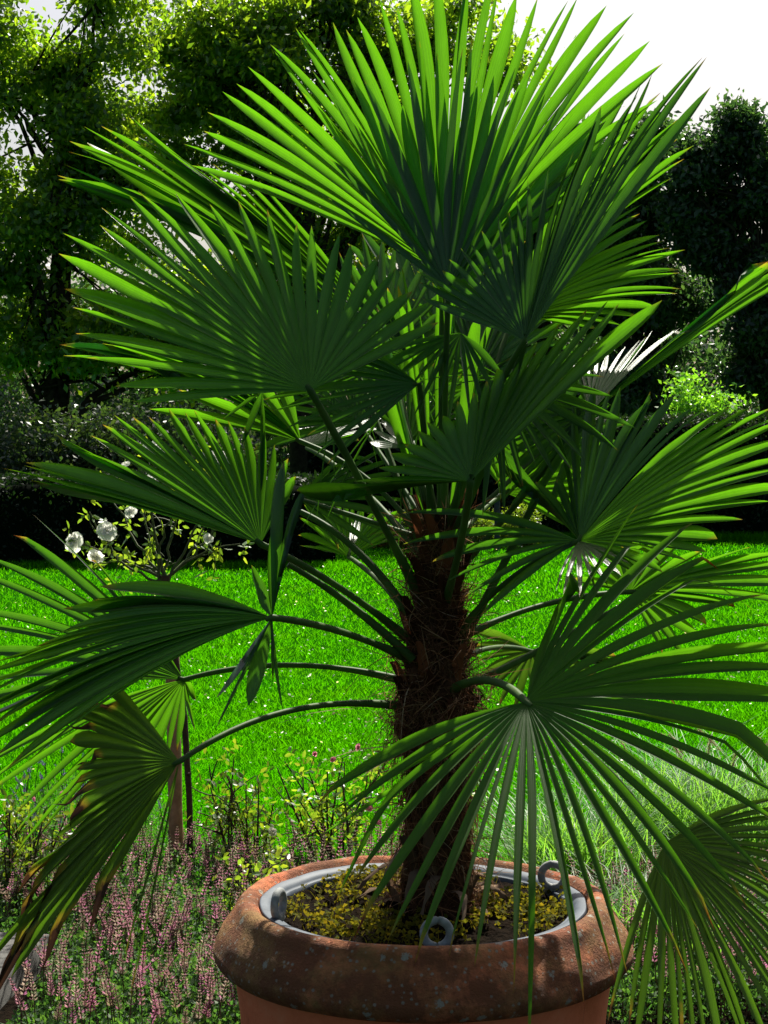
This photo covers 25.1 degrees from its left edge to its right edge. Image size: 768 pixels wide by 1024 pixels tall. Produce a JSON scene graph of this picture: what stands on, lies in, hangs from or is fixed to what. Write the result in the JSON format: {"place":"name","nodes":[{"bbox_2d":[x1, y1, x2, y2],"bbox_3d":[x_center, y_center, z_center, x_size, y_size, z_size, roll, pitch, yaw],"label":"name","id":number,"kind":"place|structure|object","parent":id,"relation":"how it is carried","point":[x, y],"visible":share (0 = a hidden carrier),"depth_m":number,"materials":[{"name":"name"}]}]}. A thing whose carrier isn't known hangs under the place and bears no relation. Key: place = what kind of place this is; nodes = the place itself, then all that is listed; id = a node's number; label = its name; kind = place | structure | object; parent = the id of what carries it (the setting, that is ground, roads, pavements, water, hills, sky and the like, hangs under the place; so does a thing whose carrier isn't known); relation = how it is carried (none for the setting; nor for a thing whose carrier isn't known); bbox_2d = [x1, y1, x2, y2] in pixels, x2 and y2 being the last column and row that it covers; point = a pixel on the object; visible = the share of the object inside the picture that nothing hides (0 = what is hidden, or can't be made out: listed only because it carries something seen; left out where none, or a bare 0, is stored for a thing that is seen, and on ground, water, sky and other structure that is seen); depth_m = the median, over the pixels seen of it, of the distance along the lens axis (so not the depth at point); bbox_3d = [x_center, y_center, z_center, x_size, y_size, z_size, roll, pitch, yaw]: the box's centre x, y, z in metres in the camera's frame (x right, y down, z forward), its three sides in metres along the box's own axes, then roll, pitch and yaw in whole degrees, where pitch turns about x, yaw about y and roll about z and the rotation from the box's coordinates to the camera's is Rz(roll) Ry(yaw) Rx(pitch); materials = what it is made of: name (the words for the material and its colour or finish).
{"place":"outdoors","nodes":[
{"label":"outdoors","id":0,"kind":"place"},
{"bbox_2d":[0,454,767,890],"bbox_3d":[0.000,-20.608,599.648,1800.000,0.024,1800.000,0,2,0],"label":"ground","id":1,"kind":"structure","parent":0,"point":[382,660],"depth_m":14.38,"materials":[{"name":"green plant"}]},
{"bbox_2d":[0,375,128,484],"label":"dark shrub","id":2,"kind":"object","parent":1,"relation":"on","point":[13,455],"visible":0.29,"depth_m":25.03,"materials":[{"name":"green plant"}]},
{"bbox_2d":[21,387,190,482],"bbox_3d":[-4.259,-0.599,25.522,3.353,2.663,2.691,0,2,0],"label":"dark shrub","id":3,"kind":"object","parent":1,"relation":"on","point":[108,433],"visible":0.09,"depth_m":25.13,"materials":[{"name":"green plant"}]},
{"bbox_2d":[0,0,221,451],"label":"broadleaf tree","id":4,"kind":"object","parent":1,"relation":"on","point":[44,218],"visible":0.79,"depth_m":29.41,"materials":[{"name":"green plant"}]},
{"bbox_2d":[0,467,335,565],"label":"clipped hedge","id":5,"kind":"object","parent":1,"relation":"on","point":[23,506],"visible":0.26,"depth_m":23.35,"materials":[{"name":"green plant"}]},
{"bbox_2d":[95,389,279,482],"bbox_3d":[-2.800,-0.549,25.466,3.154,2.588,2.736,0,2,0],"label":"dark shrub","id":6,"kind":"object","parent":1,"relation":"on","point":[173,433],"visible":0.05,"depth_m":25.21,"materials":[{"name":"green plant"}]},
{"bbox_2d":[89,0,576,485],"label":"broadleaf tree","id":7,"kind":"object","parent":1,"relation":"on","point":[232,40],"visible":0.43,"depth_m":32.13,"materials":[{"name":"green plant"}]},
{"bbox_2d":[0,230,758,481],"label":"distant wood","id":8,"kind":"object","parent":1,"relation":"on","point":[700,342],"visible":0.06,"depth_m":55.12,"materials":[{"name":"green plant"}]},
{"bbox_2d":[0,546,767,868],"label":"lawn daisies","id":9,"kind":"object","parent":1,"relation":"on","point":[359,718],"visible":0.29,"depth_m":10.06,"materials":[{"name":"white plant"}]},
{"bbox_2d":[367,509,407,547],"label":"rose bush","id":10,"kind":"object","parent":1,"relation":"on","point":[386,545],"visible":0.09,"depth_m":27.52,"materials":[{"name":"green plant"}]},
{"bbox_2d":[390,510,410,544],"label":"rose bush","id":11,"kind":"object","parent":1,"relation":"on","point":[403,523],"visible":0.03,"depth_m":27.38,"materials":[{"name":"green plant"}]},
{"bbox_2d":[465,508,509,544],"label":"rose bush","id":12,"kind":"object","parent":1,"relation":"on","point":[480,522],"visible":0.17,"depth_m":27.39,"materials":[{"name":"green plant"}]},
{"bbox_2d":[494,500,499,550],"bbox_3d":[1.757,0.154,26.824,0.150,0.906,0.150,0,2,0],"label":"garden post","id":13,"kind":"object","parent":1,"relation":"on","point":[496,505],"visible":0.15,"depth_m":26.79,"materials":[{"name":"grey"}]},
{"bbox_2d":[387,147,621,391],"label":"distant tree","id":14,"kind":"object","parent":1,"relation":"on","point":[546,323],"visible":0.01,"depth_m":49.63,"materials":[{"name":"green plant"}]},
{"bbox_2d":[489,502,545,547],"bbox_3d":[2.105,0.215,27.679,1.008,0.825,1.122,2,3,42],"label":"rose bush","id":15,"kind":"object","parent":1,"relation":"on","point":[521,512],"visible":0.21,"depth_m":27.48,"materials":[{"name":"green plant"}]},
{"bbox_2d":[304,410,767,539],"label":"clipped hedge","id":16,"kind":"object","parent":1,"relation":"on","point":[754,517],"visible":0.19,"depth_m":30.13,"materials":[{"name":"green plant"}]},
{"bbox_2d":[538,95,719,425],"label":"dark tree","id":17,"kind":"object","parent":1,"relation":"on","point":[667,316],"visible":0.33,"depth_m":46.26,"materials":[{"name":"green plant"}]},
{"bbox_2d":[636,88,767,411],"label":"dark tree","id":18,"kind":"object","parent":1,"relation":"on","point":[712,212],"visible":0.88,"depth_m":44.38,"materials":[{"name":"green plant"}]},
{"bbox_2d":[655,365,757,423],"bbox_3d":[6.012,-1.167,33.022,2.138,3.275,1.942,1,3,33],"label":"bright bush","id":19,"kind":"object","parent":1,"relation":"on","point":[700,403],"visible":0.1,"depth_m":32.86,"materials":[{"name":"green plant"}]},
{"bbox_2d":[0,874,767,1023],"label":"flower bed soil","id":20,"kind":"structure","parent":0,"point":[8,1008],"depth_m":4.86,"materials":[{"name":"brown soil"}]},
{"bbox_2d":[0,932,50,1008],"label":"kerb stone","id":21,"kind":"object","parent":20,"relation":"on","point":[6,991],"visible":0.25,"depth_m":5.05,"materials":[{"name":"stone"}]},
{"bbox_2d":[0,775,82,916],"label":"rose bush","id":22,"kind":"object","parent":20,"relation":"on","point":[14,820],"visible":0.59,"depth_m":5.74,"materials":[{"name":"green plant"}]},
{"bbox_2d":[0,745,185,881],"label":"shrub","id":23,"kind":"object","parent":20,"relation":"on","point":[158,809],"visible":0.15,"depth_m":6.31,"materials":[{"name":"green plant"}]},
{"bbox_2d":[62,436,253,890],"bbox_3d":[-0.787,0.552,6.134,0.676,1.644,0.392,0,2,0],"label":"rose tree","id":24,"kind":"object","parent":20,"relation":"on","point":[106,531],"visible":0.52,"depth_m":6.08,"materials":[{"name":"white plant"}]},
{"bbox_2d":[165,657,182,891],"bbox_3d":[-0.749,0.845,6.165,0.070,1.155,0.055,0,2,0],"label":"wooden stake","id":25,"kind":"object","parent":20,"relation":"on","point":[175,818],"visible":0.2,"depth_m":6.15,"materials":[{"name":"brown wood"}]},
{"bbox_2d":[0,832,398,1023],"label":"pink flower leaves","id":26,"kind":"object","parent":20,"relation":"on","point":[40,1016],"visible":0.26,"depth_m":4.95,"materials":[{"name":"grey plant"}]},
{"bbox_2d":[0,804,404,1023],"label":"pink flower spikes","id":27,"kind":"object","parent":20,"relation":"on","point":[176,926],"visible":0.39,"depth_m":5.04,"materials":[{"name":"plant"}]},
{"bbox_2d":[184,739,308,883],"bbox_3d":[-0.485,1.084,6.042,0.431,0.592,0.395,0,2,0],"label":"rose bush","id":28,"kind":"object","parent":20,"relation":"on","point":[230,816],"visible":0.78,"depth_m":6.03,"materials":[{"name":"green plant"}]},
{"bbox_2d":[210,845,300,911],"bbox_3d":[-0.389,1.226,5.536,0.350,0.350,0.386,0,2,0],"label":"rose bush","id":29,"kind":"object","parent":20,"relation":"on","point":[258,866],"visible":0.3,"depth_m":5.50,"materials":[{"name":"green plant"}]},
{"bbox_2d":[252,743,396,871],"bbox_3d":[-0.141,1.098,6.165,0.490,0.558,0.536,-1,3,-32],"label":"rose bush","id":30,"kind":"object","parent":20,"relation":"on","point":[319,810],"visible":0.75,"depth_m":6.14,"materials":[{"name":"green plant"}]},
{"bbox_2d":[213,856,633,1023],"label":"terracotta pot","id":31,"kind":"object","parent":20,"relation":"on","point":[274,973],"visible":0.68,"depth_m":3.01,"materials":[{"name":"brown ceramic"}]},
{"bbox_2d":[259,860,586,945],"bbox_3d":[0.074,0.789,3.330,0.630,0.182,0.629,0,2,0],"label":"plastic liner","id":32,"kind":"object","parent":31,"relation":"in","point":[272,905],"visible":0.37,"depth_m":3.41,"materials":[{"name":"grey plastic"}]},
{"bbox_2d":[284,877,567,945],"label":"potting soil","id":33,"kind":"structure","parent":32,"relation":"in","point":[491,933],"depth_m":3.25,"materials":[{"name":"brown soil"}]},
{"bbox_2d":[0,0,767,1023],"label":"palm tree","id":34,"kind":"object","parent":33,"relation":"on","point":[452,210],"visible":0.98,"depth_m":3.13,"materials":[{"name":"green plant"}]},
{"bbox_2d":[284,858,566,945],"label":"soil weeds","id":35,"kind":"object","parent":33,"relation":"on","point":[371,917],"visible":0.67,"depth_m":3.23,"materials":[{"name":"green plant"}]},
{"bbox_2d":[369,773,752,908],"bbox_3d":[0.712,1.156,5.915,1.288,0.452,1.306,1,2,27],"label":"grass tuft","id":36,"kind":"object","parent":20,"relation":"on","point":[545,849],"visible":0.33,"depth_m":5.92,"materials":[{"name":"green plant"}]},
{"bbox_2d":[483,711,767,874],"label":"ornamental grass","id":37,"kind":"object","parent":20,"relation":"on","point":[708,802],"depth_m":6.50,"materials":[{"name":"green plant"}]},
{"bbox_2d":[499,839,767,999],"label":"grass tuft","id":38,"kind":"object","parent":20,"relation":"on","point":[616,908],"visible":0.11,"depth_m":5.29,"materials":[{"name":"green plant"}]},
{"bbox_2d":[578,864,767,1023],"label":"pale flower leaves","id":39,"kind":"object","parent":20,"relation":"on","point":[652,986],"visible":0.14,"depth_m":4.74,"materials":[{"name":"green plant"}]},
{"bbox_2d":[565,823,767,1023],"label":"pale flower spikes","id":40,"kind":"object","parent":39,"relation":"attached to","point":[632,910],"visible":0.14,"depth_m":5.02,"materials":[{"name":"green plant"}]},
{"bbox_2d":[0,0,767,448],"label":"sky","id":41,"kind":"structure","parent":0,"point":[732,35],"materials":[{"name":"white"}]}
]}

